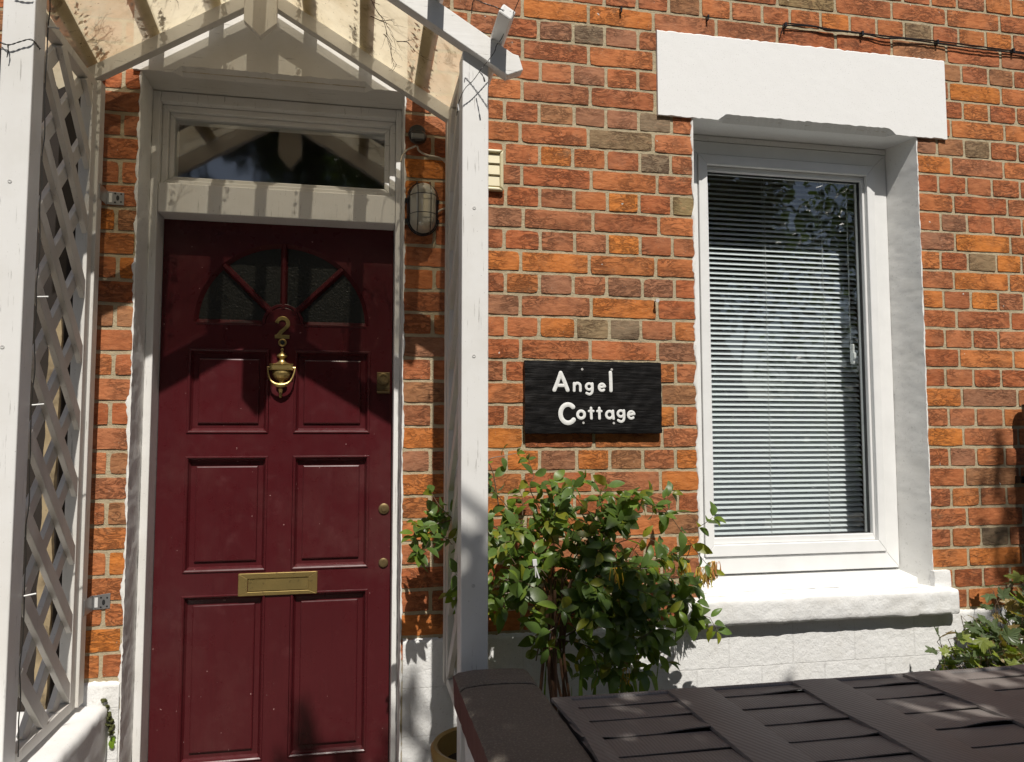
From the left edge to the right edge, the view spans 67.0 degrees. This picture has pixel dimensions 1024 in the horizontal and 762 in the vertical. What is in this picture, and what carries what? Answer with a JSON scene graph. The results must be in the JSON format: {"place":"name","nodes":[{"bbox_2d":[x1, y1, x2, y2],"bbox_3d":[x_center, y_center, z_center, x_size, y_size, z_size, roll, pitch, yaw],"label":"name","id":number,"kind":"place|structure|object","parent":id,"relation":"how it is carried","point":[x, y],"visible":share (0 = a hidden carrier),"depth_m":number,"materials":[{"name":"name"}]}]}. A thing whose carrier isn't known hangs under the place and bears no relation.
{"place":"outdoors","nodes":[
{"label":"outdoors","id":0,"kind":"place"},
{"label":"ground","id":1,"kind":"structure","parent":0,"visible":0},
{"bbox_2d":[16,706,106,761],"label":"wall","id":2,"kind":"structure","parent":1,"relation":"on","point":[78,734],"depth_m":2.09,"materials":[{"name":"white paint"}]},
{"bbox_2d":[101,698,114,735],"bbox_3d":[-1.187,0.986,2.266,0.045,0.111,0.039,1,-4,-11],"label":"moss","id":3,"kind":"object","parent":2,"relation":"on","point":[111,727],"visible":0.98,"depth_m":2.27,"materials":[{"name":"green plant"}]},
{"bbox_2d":[0,0,522,761],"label":"timber porch","id":4,"kind":"object","parent":1,"relation":"on","point":[128,34],"visible":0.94,"depth_m":2.07,"materials":[{"name":"white paint"}]},
{"bbox_2d":[0,0,58,756],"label":"fairy light wire","id":5,"kind":"object","parent":4,"relation":"attached to","point":[48,27],"visible":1,"depth_m":1.88,"materials":[{"name":"black plastic"}]},
{"bbox_2d":[370,0,431,70],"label":"dry twigs","id":6,"kind":"object","parent":4,"relation":"on","point":[382,20],"visible":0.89,"depth_m":2.29,"materials":[{"name":"brown plant"}]},
{"bbox_2d":[456,0,518,115],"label":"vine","id":7,"kind":"object","parent":4,"relation":"attached to","point":[492,54],"visible":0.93,"depth_m":2.04,"materials":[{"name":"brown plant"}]},
{"bbox_2d":[430,727,456,761],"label":"glazed pot","id":8,"kind":"object","parent":1,"relation":"on","point":[443,747],"visible":0.32,"depth_m":2.23,"materials":[{"name":"brown ceramic"}]},
{"bbox_2d":[0,0,1023,761],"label":"brick house","id":9,"kind":"structure","parent":1,"relation":"on","point":[268,438],"depth_m":2.69,"materials":[{"name":"red brick"}]},
{"bbox_2d":[108,737,115,748],"bbox_3d":[-1.175,1.065,2.273,0.019,0.035,0.006,1,-4,-11],"label":"weed","id":10,"kind":"object","parent":9,"relation":"attached to","point":[111,743],"visible":1,"depth_m":2.27,"materials":[{"name":"green plant"}]},
{"bbox_2d":[148,219,393,761],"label":"front door","id":11,"kind":"structure","parent":9,"relation":"in","point":[270,642],"depth_m":2.64,"materials":[{"name":"paint"}]},
{"bbox_2d":[400,145,416,161],"bbox_3d":[-0.344,-0.754,2.566,0.058,0.057,0.014,0,-4,4],"label":"lamp cable","id":12,"kind":"object","parent":9,"relation":"attached to","point":[406,150],"visible":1,"depth_m":2.57,"materials":[{"name":"white plastic"}]},
{"bbox_2d":[408,125,426,144],"bbox_3d":[-0.312,-0.814,2.556,0.058,0.074,0.074,1,-4,-11],"label":"motion sensor","id":13,"kind":"object","parent":9,"relation":"attached to","point":[417,134],"visible":1,"depth_m":2.53,"materials":[{"name":"black plastic"}]},
{"bbox_2d":[405,181,439,235],"bbox_3d":[-0.291,-0.570,2.530,0.114,0.181,0.096,1,-4,-11],"label":"bulkhead lamp","id":14,"kind":"object","parent":9,"relation":"attached to","point":[422,200],"visible":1,"depth_m":2.54,"materials":[{"name":"glass"}]},
{"bbox_2d":[417,145,444,162],"bbox_3d":[-0.269,-0.754,2.585,0.107,0.052,0.018,1,-4,-21],"label":"lamp cable","id":15,"kind":"object","parent":9,"relation":"attached to","point":[428,155],"visible":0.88,"depth_m":2.59,"materials":[{"name":"white plastic"}]},
{"bbox_2d":[488,149,503,191],"bbox_3d":[-0.101,-0.717,2.621,0.146,0.144,0.019,1,-4,-11],"label":"air vent","id":16,"kind":"object","parent":9,"relation":"attached to","point":[495,170],"visible":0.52,"depth_m":2.63,"materials":[{"name":"beige plastic"}]},
{"bbox_2d":[523,360,661,433],"bbox_3d":[0.278,0.056,2.639,0.490,0.249,0.029,1,-4,-11],"label":"name board","id":17,"kind":"object","parent":9,"relation":"attached to","point":[582,397],"visible":1,"depth_m":2.62,"materials":[{"name":"black paint"}]},
{"bbox_2d":[708,178,863,535],"bbox_3d":[1.044,-0.111,3.123,0.791,1.532,0.038,1,-4,-11],"label":"venetian blind","id":18,"kind":"object","parent":9,"relation":"hanging from","point":[795,495],"visible":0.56,"depth_m":3.13,"materials":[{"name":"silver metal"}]},
{"bbox_2d":[693,141,917,592],"bbox_3d":[1.076,-0.071,2.975,0.915,1.678,0.175,1,-4,-11],"label":"window frame","id":19,"kind":"structure","parent":9,"relation":"in","point":[878,546],"depth_m":2.98,"materials":[{"name":"white plastic"}]},
{"bbox_2d":[780,22,1023,54],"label":"cable","id":20,"kind":"object","parent":9,"relation":"attached to","point":[862,34],"depth_m":2.99,"materials":[{"name":"black plastic"}]},
{"bbox_2d":[1015,404,1023,482],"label":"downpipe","id":21,"kind":"object","parent":9,"relation":"attached to","point":[1019,479],"visible":1,"depth_m":2.94,"materials":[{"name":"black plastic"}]},
{"bbox_2d":[453,668,592,761],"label":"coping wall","id":22,"kind":"structure","parent":1,"relation":"on","point":[508,715],"depth_m":1.61,"materials":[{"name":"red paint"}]},
{"bbox_2d":[400,444,731,711],"bbox_3d":[0.193,0.826,2.315,1.057,1.270,0.441,1,-4,-11],"label":"honeysuckle","id":23,"kind":"object","parent":1,"relation":"on","point":[629,605],"visible":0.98,"depth_m":2.28,"materials":[{"name":"green plant"}]},
{"bbox_2d":[532,559,539,578],"bbox_3d":[0.066,0.517,2.130,0.022,0.054,0.007,1,-4,-11],"label":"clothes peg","id":24,"kind":"object","parent":23,"relation":"attached to","point":[534,561],"visible":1,"depth_m":2.13,"materials":[{"name":"white plastic"}]},
{"bbox_2d":[551,664,1023,761],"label":"woven garden box","id":25,"kind":"object","parent":1,"relation":"on","point":[968,715],"visible":1,"depth_m":1.61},
{"bbox_2d":[925,570,1023,670],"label":"lobed leaf shrub","id":26,"kind":"object","parent":1,"relation":"on","point":[997,649],"visible":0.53,"depth_m":2.64,"materials":[{"name":"green plant"}]}
]}

